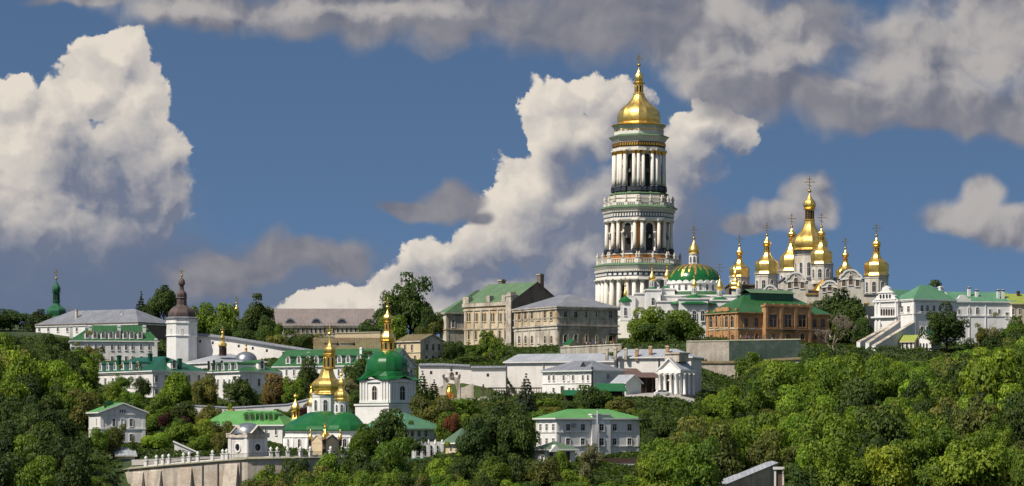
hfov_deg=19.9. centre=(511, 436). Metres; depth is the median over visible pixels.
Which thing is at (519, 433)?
broadleaf tree
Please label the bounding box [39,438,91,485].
broadleaf tree
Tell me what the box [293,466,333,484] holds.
broadleaf tree
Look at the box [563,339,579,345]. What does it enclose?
terrace hut
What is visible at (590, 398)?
broadleaf tree
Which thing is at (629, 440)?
window
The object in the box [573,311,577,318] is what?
window
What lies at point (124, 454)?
boiler shed
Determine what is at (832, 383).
tree
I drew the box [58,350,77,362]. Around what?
broadleaf tree
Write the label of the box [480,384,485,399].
crucifix
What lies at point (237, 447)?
round window
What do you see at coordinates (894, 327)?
sloping wall
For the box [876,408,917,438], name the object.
bush
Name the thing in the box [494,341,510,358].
young tree
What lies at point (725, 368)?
wall
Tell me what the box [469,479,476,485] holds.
broadleaf tree
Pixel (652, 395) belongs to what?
paving
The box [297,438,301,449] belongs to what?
window
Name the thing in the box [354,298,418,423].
caves bell tower
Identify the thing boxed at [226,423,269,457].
domed pavilion
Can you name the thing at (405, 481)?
broadleaf tree
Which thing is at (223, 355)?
grey roof church
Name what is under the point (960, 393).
tree
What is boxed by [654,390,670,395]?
parked car
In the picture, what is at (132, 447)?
spruce
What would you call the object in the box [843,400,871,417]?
broadleaf tree
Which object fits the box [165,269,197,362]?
round tower
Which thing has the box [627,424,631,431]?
window
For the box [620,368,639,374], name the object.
canopy
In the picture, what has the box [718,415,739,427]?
tree
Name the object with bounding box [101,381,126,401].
broadleaf tree
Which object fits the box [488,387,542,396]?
wooden gallery
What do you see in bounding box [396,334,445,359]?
ruined house
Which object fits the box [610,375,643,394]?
shed
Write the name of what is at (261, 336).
bush
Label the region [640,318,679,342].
tree
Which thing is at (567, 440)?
window
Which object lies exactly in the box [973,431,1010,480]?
broadleaf tree
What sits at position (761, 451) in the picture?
broadleaf tree
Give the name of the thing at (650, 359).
chimney range
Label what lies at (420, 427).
teal roof house
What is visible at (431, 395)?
spruce
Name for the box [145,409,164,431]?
broadleaf tree
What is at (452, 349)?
broadleaf tree
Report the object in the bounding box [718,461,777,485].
channel wall
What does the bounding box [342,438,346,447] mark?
window
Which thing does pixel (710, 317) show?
window
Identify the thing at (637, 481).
bush
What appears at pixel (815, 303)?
broadleaf tree
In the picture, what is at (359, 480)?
broadleaf tree
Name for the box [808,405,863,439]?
broadleaf tree
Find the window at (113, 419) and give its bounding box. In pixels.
[112,418,115,426]
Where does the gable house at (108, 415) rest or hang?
on the ground
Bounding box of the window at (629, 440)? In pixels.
[627,438,631,445]
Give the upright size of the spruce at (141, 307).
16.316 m
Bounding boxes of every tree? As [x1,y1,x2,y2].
[0,308,29,330]
[0,314,6,326]
[0,332,13,361]
[0,349,32,373]
[0,359,5,383]
[0,374,30,407]
[0,392,8,419]
[0,401,33,437]
[0,424,27,455]
[0,453,14,485]
[4,350,51,393]
[4,400,31,419]
[10,455,57,485]
[11,337,21,344]
[13,345,51,367]
[13,434,40,460]
[15,374,47,399]
[21,416,65,450]
[24,309,52,331]
[33,333,70,351]
[35,343,67,360]
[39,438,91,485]
[40,386,66,415]
[43,359,72,392]
[45,354,87,380]
[47,361,93,406]
[47,378,77,409]
[53,455,91,485]
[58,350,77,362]
[61,409,70,416]
[63,351,81,364]
[65,388,101,430]
[65,437,93,475]
[70,347,96,367]
[74,350,90,363]
[75,331,104,361]
[81,353,103,390]
[89,427,109,457]
[91,389,103,405]
[91,476,102,485]
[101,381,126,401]
[105,424,125,458]
[113,392,146,409]
[114,365,134,389]
[134,362,151,402]
[140,433,168,448]
[141,304,161,318]
[144,393,177,420]
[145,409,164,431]
[146,285,176,320]
[159,372,196,403]
[164,419,193,442]
[170,401,197,423]
[186,435,210,449]
[188,419,215,441]
[191,302,217,333]
[191,374,218,405]
[194,404,221,424]
[205,302,239,333]
[210,421,234,440]
[210,432,227,451]
[222,376,258,405]
[224,403,232,410]
[239,293,274,330]
[253,465,285,485]
[257,315,275,332]
[258,326,281,335]
[261,373,292,404]
[261,478,293,485]
[273,409,286,415]
[279,458,310,485]
[281,376,305,402]
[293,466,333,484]
[293,479,314,485]
[296,358,319,395]
[311,472,347,485]
[312,453,349,478]
[337,447,369,480]
[342,351,372,389]
[342,368,358,395]
[342,470,373,485]
[347,424,377,459]
[353,458,388,482]
[367,437,411,474]
[370,408,408,457]
[372,302,402,332]
[373,473,400,485]
[379,272,433,333]
[395,420,427,472]
[397,472,418,485]
[414,475,432,485]
[419,307,443,334]
[424,459,448,476]
[429,474,454,485]
[442,341,464,358]
[443,414,458,433]
[444,441,461,467]
[445,455,478,483]
[450,477,469,485]
[455,390,539,460]
[455,420,492,466]
[465,335,488,355]
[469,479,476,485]
[472,456,512,484]
[476,330,506,359]
[476,473,497,485]
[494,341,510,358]
[496,415,536,460]
[507,453,536,483]
[523,481,539,485]
[527,456,563,485]
[528,409,548,434]
[551,450,572,473]
[573,385,612,408]
[579,443,604,483]
[627,306,665,342]
[632,409,649,420]
[634,450,648,478]
[637,443,689,485]
[639,412,676,445]
[639,429,661,452]
[639,438,676,476]
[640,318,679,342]
[655,432,724,485]
[657,310,704,341]
[663,422,707,446]
[671,416,709,438]
[671,445,716,485]
[682,425,744,479]
[692,400,718,417]
[701,392,720,413]
[703,417,721,425]
[710,390,744,421]
[715,426,748,470]
[717,387,728,392]
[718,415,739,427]
[723,385,743,398]
[726,424,750,449]
[734,352,763,379]
[734,415,757,425]
[735,412,757,420]
[738,380,775,417]
[739,387,760,400]
[739,412,788,464]
[742,365,769,382]
[744,370,763,390]
[744,430,785,477]
[746,362,768,372]
[748,367,766,388]
[754,363,797,394]
[760,359,778,366]
[761,409,788,416]
[765,388,789,400]
[770,384,808,415]
[772,406,799,424]
[780,413,816,455]
[781,437,806,467]
[782,463,820,485]
[783,363,804,386]
[787,406,803,418]
[789,429,806,456]
[794,443,837,476]
[795,375,814,410]
[796,413,863,461]
[797,347,834,363]
[798,376,822,388]
[799,362,857,404]
[805,438,874,485]
[806,405,818,425]
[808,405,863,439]
[810,300,826,311]
[815,314,857,353]
[815,395,839,414]
[817,289,867,340]
[818,352,865,371]
[825,357,865,379]
[831,304,866,343]
[835,377,883,416]
[840,433,888,485]
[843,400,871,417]
[849,404,914,472]
[852,317,873,342]
[862,356,908,395]
[864,444,913,485]
[865,353,896,369]
[865,359,905,401]
[881,397,909,409]
[882,397,924,432]
[889,413,963,485]
[895,378,929,406]
[905,356,925,369]
[905,367,935,381]
[905,395,928,411]
[908,399,933,423]
[909,367,935,381]
[909,417,952,478]
[911,415,957,434]
[912,464,948,485]
[919,301,974,352]
[923,378,958,407]
[925,433,1007,485]
[930,361,943,369]
[931,357,975,383]
[938,404,958,430]
[939,353,975,397]
[940,353,950,361]
[949,351,976,358]
[950,396,1015,439]
[953,349,973,361]
[956,392,966,404]
[957,394,995,439]
[958,349,1018,401]
[966,429,1018,485]
[970,327,988,348]
[973,391,1000,413]
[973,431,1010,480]
[974,312,1003,344]
[974,414,1016,450]
[981,332,1006,349]
[996,383,1022,408]
[998,340,1021,350]
[999,391,1023,419]
[1001,317,1023,337]
[1001,384,1023,403]
[1001,398,1023,446]
[1002,337,1018,347]
[1002,441,1023,481]
[1006,329,1023,341]
[1010,449,1023,485]
[1016,336,1023,345]
[1016,372,1023,383]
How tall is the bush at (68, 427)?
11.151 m
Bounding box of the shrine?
[446,383,454,398]
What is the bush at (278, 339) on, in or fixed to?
on the ground
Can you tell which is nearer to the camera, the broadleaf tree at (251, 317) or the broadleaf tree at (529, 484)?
the broadleaf tree at (529, 484)
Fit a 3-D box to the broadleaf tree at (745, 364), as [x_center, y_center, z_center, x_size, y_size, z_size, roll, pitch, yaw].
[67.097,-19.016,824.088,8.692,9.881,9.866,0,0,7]
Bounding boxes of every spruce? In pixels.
[129,437,136,452]
[135,291,144,311]
[416,371,430,399]
[426,379,442,404]
[516,373,537,412]
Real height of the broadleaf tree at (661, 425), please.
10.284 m
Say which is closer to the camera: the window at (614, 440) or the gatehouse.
the window at (614, 440)
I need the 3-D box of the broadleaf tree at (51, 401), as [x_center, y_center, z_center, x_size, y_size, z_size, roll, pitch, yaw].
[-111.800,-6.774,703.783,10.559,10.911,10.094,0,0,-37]
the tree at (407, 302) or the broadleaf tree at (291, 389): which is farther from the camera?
the tree at (407, 302)
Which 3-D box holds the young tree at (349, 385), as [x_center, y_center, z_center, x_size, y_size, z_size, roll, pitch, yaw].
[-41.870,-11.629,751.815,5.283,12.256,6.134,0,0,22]
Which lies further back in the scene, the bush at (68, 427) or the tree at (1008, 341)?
the tree at (1008, 341)
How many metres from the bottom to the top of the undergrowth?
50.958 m
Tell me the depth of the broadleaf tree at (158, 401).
733.66 m
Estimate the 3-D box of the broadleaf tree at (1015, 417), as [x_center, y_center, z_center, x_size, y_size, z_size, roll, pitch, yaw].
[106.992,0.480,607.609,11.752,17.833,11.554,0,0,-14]
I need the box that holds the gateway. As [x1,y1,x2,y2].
[429,366,473,399]
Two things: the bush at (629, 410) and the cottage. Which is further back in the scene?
the bush at (629, 410)
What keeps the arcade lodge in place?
on the ground
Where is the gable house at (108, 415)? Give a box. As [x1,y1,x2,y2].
[86,401,148,442]
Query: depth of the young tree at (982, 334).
865.52 m
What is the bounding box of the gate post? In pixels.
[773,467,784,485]
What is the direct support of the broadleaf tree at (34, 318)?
on the ground
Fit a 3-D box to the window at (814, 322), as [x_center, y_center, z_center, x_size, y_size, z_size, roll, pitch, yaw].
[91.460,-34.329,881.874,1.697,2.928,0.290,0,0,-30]
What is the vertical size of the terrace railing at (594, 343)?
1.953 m
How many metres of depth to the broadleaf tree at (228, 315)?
887.46 m
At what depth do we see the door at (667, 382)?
743.98 m
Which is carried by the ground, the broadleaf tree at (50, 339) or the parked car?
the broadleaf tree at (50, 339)
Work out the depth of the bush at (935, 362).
786.24 m
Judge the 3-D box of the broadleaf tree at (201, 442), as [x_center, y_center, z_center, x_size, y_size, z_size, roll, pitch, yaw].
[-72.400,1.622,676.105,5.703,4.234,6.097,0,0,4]
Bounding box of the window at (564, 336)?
[563,334,566,342]
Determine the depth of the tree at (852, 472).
554.74 m
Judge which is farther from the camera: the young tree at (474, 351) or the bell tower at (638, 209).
the bell tower at (638, 209)
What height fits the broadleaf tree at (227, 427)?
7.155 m
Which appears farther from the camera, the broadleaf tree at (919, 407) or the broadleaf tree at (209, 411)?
the broadleaf tree at (209, 411)
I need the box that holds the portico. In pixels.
[656,352,698,397]
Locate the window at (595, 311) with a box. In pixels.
[595,311,599,318]
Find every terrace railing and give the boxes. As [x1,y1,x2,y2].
[562,340,620,346]
[705,335,795,340]
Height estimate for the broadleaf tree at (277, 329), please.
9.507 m
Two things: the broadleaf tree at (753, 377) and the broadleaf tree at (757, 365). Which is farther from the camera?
the broadleaf tree at (757, 365)
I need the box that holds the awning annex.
[599,458,636,464]
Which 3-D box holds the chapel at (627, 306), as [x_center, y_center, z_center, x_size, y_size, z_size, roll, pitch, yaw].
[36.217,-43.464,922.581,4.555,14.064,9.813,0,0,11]
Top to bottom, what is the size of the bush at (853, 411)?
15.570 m
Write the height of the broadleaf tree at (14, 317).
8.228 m
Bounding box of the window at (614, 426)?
[612,424,617,431]
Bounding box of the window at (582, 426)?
[580,424,585,431]
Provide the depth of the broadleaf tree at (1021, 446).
580.80 m
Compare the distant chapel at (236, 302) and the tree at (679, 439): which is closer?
the tree at (679, 439)
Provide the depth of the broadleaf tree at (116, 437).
662.69 m
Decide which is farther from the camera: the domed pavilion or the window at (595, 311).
the window at (595, 311)
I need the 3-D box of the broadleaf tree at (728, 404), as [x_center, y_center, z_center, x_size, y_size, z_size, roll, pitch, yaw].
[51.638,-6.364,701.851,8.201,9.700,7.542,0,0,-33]
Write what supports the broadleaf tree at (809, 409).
on the ground
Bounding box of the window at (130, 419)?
[129,418,132,426]
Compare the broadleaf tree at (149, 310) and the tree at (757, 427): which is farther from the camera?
the broadleaf tree at (149, 310)
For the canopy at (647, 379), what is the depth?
747.68 m
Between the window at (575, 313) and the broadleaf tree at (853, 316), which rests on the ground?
the broadleaf tree at (853, 316)
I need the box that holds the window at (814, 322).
[812,318,816,327]
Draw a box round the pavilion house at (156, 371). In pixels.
[97,353,207,397]
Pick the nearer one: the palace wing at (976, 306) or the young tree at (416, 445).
the young tree at (416, 445)
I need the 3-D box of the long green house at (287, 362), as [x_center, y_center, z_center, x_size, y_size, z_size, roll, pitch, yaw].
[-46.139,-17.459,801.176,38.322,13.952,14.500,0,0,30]
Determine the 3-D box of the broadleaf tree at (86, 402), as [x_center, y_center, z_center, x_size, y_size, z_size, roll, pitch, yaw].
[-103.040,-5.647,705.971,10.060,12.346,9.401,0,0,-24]
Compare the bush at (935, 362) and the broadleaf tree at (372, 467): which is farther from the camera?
the bush at (935, 362)
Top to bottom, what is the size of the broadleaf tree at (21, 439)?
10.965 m
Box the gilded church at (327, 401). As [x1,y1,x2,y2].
[283,326,363,450]
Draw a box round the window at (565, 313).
[563,311,567,318]
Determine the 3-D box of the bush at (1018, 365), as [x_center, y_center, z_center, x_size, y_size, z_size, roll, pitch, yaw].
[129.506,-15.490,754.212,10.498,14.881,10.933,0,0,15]
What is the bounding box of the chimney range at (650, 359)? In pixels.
[605,345,703,391]
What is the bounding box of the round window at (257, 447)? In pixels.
[253,442,261,452]
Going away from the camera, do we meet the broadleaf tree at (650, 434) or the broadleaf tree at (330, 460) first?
the broadleaf tree at (330, 460)
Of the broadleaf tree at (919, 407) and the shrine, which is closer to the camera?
the broadleaf tree at (919, 407)
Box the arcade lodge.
[898,335,918,348]
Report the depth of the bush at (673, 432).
632.95 m
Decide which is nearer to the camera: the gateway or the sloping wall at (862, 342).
the gateway
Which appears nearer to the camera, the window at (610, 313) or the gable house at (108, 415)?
the gable house at (108, 415)
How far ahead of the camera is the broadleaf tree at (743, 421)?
674.97 m
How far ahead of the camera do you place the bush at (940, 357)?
810.12 m
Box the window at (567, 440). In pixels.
[565,438,570,445]
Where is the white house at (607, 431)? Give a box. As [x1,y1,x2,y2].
[532,409,643,456]
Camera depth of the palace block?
887.36 m
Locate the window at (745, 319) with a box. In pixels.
[744,317,748,327]
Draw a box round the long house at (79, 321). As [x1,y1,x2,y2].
[34,309,166,339]
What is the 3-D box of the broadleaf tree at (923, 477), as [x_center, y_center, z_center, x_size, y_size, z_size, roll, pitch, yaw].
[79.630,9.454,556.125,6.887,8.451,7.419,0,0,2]
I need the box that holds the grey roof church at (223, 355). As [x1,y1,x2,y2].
[184,327,265,368]
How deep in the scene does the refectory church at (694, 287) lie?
920.27 m
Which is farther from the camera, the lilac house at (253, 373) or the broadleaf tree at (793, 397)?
the lilac house at (253, 373)
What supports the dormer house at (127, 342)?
on the ground
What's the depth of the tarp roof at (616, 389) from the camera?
728.40 m
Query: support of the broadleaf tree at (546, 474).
on the ground
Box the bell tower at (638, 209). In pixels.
[593,54,681,337]
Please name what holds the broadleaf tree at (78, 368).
on the ground
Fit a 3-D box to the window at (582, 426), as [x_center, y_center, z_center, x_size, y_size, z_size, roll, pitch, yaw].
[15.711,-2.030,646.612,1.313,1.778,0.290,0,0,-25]
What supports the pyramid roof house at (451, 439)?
on the ground
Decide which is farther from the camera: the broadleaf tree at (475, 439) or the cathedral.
the cathedral
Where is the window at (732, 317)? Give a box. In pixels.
[730,315,733,327]
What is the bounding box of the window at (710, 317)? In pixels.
[709,315,712,327]
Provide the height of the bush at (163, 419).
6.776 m
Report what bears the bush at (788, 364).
on the ground
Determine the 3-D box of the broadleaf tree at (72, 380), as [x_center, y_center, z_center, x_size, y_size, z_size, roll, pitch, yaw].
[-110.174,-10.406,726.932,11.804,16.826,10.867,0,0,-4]
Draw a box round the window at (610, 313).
[608,311,612,318]
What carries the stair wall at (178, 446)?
on the ground
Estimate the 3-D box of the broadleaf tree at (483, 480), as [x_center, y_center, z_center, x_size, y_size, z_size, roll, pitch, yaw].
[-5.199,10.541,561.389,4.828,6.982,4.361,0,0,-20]
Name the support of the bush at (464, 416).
on the ground
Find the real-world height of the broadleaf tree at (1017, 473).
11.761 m
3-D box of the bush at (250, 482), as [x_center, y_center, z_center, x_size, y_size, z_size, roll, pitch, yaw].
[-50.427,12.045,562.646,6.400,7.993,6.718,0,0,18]
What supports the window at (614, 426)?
in the white house at (607, 431)
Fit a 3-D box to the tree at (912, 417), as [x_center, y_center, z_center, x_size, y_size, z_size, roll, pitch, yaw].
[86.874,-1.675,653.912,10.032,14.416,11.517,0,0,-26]
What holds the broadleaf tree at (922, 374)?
on the ground
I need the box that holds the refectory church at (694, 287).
[633,227,741,338]
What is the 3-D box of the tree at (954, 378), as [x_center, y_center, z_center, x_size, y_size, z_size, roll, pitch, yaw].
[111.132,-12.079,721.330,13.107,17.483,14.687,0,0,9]
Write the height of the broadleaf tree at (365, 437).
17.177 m
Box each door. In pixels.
[565,451,570,460]
[666,379,672,392]
[776,470,781,485]
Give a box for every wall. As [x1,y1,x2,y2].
[123,446,369,485]
[173,441,196,453]
[177,398,308,412]
[197,333,312,359]
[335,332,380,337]
[418,363,505,392]
[560,344,621,353]
[686,340,728,360]
[701,357,804,378]
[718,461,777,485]
[729,339,800,360]
[856,321,895,346]
[865,321,900,348]
[871,321,914,350]
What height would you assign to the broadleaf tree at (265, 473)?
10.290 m
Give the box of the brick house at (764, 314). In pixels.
[703,289,831,343]
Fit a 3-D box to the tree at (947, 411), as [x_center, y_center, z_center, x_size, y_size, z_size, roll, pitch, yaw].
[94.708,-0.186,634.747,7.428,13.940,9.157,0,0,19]
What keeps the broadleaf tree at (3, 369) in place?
on the ground
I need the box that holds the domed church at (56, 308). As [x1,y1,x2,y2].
[46,268,70,318]
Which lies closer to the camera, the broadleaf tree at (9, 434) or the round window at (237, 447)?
the broadleaf tree at (9, 434)
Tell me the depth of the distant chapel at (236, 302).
959.82 m
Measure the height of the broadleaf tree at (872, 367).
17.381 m
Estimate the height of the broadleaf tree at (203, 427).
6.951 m
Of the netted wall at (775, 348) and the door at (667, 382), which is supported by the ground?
the netted wall at (775, 348)
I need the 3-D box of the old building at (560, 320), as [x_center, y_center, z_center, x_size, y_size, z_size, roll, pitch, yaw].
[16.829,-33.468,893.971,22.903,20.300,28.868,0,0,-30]
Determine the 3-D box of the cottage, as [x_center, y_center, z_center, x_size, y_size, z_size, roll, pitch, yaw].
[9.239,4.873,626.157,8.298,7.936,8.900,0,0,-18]
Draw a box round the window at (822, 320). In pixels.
[821,319,824,327]
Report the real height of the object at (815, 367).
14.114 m
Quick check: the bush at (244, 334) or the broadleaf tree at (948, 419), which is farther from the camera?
the bush at (244, 334)
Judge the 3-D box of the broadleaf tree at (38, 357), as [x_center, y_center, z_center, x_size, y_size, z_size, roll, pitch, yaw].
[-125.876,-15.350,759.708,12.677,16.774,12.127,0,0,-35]
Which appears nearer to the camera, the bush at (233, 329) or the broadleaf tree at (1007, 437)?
the broadleaf tree at (1007, 437)
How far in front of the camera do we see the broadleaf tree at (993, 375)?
691.22 m
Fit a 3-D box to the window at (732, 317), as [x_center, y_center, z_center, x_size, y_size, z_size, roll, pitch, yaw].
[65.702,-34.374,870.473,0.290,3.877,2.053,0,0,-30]
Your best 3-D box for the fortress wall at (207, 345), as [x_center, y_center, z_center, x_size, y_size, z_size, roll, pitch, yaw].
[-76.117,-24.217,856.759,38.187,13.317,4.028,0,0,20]
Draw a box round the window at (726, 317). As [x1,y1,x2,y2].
[725,315,727,327]
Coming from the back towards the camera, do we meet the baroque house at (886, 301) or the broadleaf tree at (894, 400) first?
the baroque house at (886, 301)
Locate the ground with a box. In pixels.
[0,325,1009,485]
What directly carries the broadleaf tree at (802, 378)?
on the ground
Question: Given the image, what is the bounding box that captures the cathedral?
[724,176,889,336]
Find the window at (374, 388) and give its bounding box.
[372,385,377,399]
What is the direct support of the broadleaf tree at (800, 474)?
on the ground
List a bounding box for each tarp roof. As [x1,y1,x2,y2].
[562,390,584,400]
[594,383,626,399]
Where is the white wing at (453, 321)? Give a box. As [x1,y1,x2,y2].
[440,290,479,343]
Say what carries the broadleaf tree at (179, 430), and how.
on the ground
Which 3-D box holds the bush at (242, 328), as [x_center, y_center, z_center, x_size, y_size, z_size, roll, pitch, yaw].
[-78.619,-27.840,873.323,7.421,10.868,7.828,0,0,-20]
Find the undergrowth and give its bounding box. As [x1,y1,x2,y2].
[4,334,1011,485]
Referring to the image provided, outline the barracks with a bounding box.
[271,309,373,337]
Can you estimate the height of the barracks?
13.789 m
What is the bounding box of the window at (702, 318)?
[700,310,704,321]
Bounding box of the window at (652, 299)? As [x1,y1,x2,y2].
[651,297,654,305]
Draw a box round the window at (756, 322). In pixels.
[754,317,758,327]
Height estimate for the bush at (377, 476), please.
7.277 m
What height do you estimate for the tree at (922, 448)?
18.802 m
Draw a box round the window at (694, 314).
[692,310,696,321]
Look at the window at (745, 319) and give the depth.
869.38 m
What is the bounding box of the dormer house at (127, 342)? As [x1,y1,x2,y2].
[68,325,158,360]
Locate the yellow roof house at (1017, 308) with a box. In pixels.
[1005,291,1023,323]
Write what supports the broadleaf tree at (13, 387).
on the ground
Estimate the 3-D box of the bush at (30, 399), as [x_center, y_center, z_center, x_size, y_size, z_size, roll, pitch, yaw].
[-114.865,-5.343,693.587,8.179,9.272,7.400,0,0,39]
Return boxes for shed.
[110,446,136,461]
[313,337,380,349]
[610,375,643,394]
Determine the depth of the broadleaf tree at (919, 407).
674.97 m
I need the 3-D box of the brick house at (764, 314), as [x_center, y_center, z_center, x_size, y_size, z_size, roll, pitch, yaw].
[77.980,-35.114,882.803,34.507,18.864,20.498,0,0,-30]
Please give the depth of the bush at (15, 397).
664.04 m
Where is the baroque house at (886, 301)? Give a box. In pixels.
[871,286,909,331]
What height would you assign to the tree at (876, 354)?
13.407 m
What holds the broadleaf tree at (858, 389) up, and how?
on the ground
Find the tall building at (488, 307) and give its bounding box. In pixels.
[462,273,554,345]
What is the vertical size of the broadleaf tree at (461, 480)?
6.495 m
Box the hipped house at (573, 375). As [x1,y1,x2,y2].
[539,360,627,393]
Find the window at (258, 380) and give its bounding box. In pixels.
[257,379,260,386]
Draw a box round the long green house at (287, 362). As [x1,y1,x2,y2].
[271,347,416,382]
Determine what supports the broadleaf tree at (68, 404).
on the ground
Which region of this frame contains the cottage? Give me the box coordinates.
[534,441,578,462]
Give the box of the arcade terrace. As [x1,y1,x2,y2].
[411,439,443,460]
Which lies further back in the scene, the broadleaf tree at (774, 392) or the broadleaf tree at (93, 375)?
the broadleaf tree at (93, 375)
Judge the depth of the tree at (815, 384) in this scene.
733.41 m
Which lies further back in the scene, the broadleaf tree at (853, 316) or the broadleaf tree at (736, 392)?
the broadleaf tree at (853, 316)
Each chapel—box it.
[235,296,239,320]
[291,393,299,420]
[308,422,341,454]
[619,277,634,321]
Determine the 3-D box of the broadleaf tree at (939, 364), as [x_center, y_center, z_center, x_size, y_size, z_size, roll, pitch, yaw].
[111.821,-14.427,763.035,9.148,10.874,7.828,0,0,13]
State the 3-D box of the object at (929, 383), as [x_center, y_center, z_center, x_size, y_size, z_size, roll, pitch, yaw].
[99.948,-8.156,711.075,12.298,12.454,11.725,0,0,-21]
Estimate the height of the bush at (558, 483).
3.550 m
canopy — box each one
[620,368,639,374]
[630,372,658,392]
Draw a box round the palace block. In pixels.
[900,285,956,343]
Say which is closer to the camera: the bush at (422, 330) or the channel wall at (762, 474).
the channel wall at (762, 474)
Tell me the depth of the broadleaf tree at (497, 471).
576.01 m
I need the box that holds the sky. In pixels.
[0,0,1023,336]
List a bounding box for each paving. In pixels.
[132,456,220,464]
[625,393,693,402]
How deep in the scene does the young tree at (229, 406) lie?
729.60 m
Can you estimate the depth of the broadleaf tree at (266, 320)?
882.95 m
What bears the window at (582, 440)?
in the white house at (607, 431)
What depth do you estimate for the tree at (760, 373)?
744.59 m
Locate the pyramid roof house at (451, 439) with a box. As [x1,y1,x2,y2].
[441,428,465,453]
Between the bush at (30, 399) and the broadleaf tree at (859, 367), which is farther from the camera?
the broadleaf tree at (859, 367)
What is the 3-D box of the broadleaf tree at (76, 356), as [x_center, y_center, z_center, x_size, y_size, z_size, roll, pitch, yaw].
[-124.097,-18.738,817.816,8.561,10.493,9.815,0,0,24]
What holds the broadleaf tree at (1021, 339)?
on the ground
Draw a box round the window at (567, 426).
[565,424,570,431]
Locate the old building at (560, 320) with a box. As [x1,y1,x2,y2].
[511,294,620,347]
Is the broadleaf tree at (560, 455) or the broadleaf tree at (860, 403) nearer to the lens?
the broadleaf tree at (560, 455)
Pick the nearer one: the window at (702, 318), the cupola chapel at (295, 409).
the cupola chapel at (295, 409)
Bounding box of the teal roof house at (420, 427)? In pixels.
[363,413,437,441]
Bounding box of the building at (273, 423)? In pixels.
[210,409,291,443]
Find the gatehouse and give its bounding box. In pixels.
[916,330,940,350]
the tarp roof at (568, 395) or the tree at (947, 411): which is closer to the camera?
the tree at (947, 411)
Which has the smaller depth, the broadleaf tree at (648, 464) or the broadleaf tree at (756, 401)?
the broadleaf tree at (648, 464)
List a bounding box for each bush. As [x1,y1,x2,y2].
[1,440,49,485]
[4,395,42,417]
[12,395,44,410]
[27,409,66,437]
[32,441,81,469]
[50,409,69,419]
[54,415,79,440]
[158,412,171,431]
[178,416,191,423]
[210,324,233,336]
[231,323,253,335]
[232,329,253,339]
[239,326,258,339]
[239,478,264,485]
[252,325,273,342]
[265,334,290,345]
[275,322,282,333]
[283,329,314,347]
[298,475,321,484]
[299,404,306,415]
[307,333,328,347]
[348,390,359,410]
[358,319,381,333]
[370,471,397,484]
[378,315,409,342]
[390,469,406,477]
[408,393,436,419]
[408,472,428,481]
[414,321,440,334]
[418,395,456,423]
[435,411,462,438]
[443,473,463,484]
[449,398,481,415]
[457,356,490,362]
[461,413,470,427]
[478,399,510,410]
[500,479,518,485]
[533,398,562,408]
[538,406,561,414]
[552,481,561,485]
[561,469,590,485]
[561,481,584,485]
[562,401,589,409]
[598,481,623,485]
[605,397,636,410]
[621,404,636,414]
[623,475,646,485]
[637,438,655,457]
[670,424,681,435]
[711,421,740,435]
[775,361,795,369]
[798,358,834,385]
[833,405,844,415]
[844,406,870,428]
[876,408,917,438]
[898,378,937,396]
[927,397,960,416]
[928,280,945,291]
[929,360,945,367]
[934,355,946,361]
[973,347,991,364]
[992,348,1023,376]
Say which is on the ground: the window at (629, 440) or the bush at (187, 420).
the bush at (187, 420)
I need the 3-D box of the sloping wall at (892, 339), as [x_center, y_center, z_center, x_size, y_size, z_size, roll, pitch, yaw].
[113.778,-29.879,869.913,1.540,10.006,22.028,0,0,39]
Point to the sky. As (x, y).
(297, 154)
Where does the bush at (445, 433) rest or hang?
on the ground
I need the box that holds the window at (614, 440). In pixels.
[612,438,617,445]
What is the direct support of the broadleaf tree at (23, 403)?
on the ground
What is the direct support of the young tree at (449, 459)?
on the ground
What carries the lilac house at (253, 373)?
on the ground
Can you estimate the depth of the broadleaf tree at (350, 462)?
593.19 m
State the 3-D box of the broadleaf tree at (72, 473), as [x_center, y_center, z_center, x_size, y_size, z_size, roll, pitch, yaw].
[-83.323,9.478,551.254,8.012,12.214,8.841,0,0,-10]
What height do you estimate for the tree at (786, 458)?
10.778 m
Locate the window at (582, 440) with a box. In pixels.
[580,438,585,445]
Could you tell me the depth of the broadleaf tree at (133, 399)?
750.46 m
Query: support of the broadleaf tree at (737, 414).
on the ground
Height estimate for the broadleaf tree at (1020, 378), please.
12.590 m
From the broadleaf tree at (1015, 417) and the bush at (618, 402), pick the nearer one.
the broadleaf tree at (1015, 417)
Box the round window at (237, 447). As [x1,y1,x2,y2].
[234,442,240,452]
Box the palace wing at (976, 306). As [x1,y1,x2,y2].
[944,287,1015,342]
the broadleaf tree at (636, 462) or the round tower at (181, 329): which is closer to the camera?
the broadleaf tree at (636, 462)
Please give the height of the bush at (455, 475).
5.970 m
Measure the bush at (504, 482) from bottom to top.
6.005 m
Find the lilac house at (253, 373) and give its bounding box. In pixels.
[205,360,281,399]
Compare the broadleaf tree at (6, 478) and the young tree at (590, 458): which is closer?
the broadleaf tree at (6, 478)
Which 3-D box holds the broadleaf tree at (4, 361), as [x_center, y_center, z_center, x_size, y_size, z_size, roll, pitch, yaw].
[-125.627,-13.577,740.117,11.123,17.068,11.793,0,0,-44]
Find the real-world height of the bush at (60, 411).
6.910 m
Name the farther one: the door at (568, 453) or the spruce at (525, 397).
the spruce at (525, 397)
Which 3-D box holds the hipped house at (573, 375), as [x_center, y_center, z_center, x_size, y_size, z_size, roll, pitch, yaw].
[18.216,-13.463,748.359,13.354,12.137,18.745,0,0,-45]
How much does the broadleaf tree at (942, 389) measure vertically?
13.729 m
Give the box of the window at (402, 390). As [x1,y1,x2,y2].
[399,385,405,399]

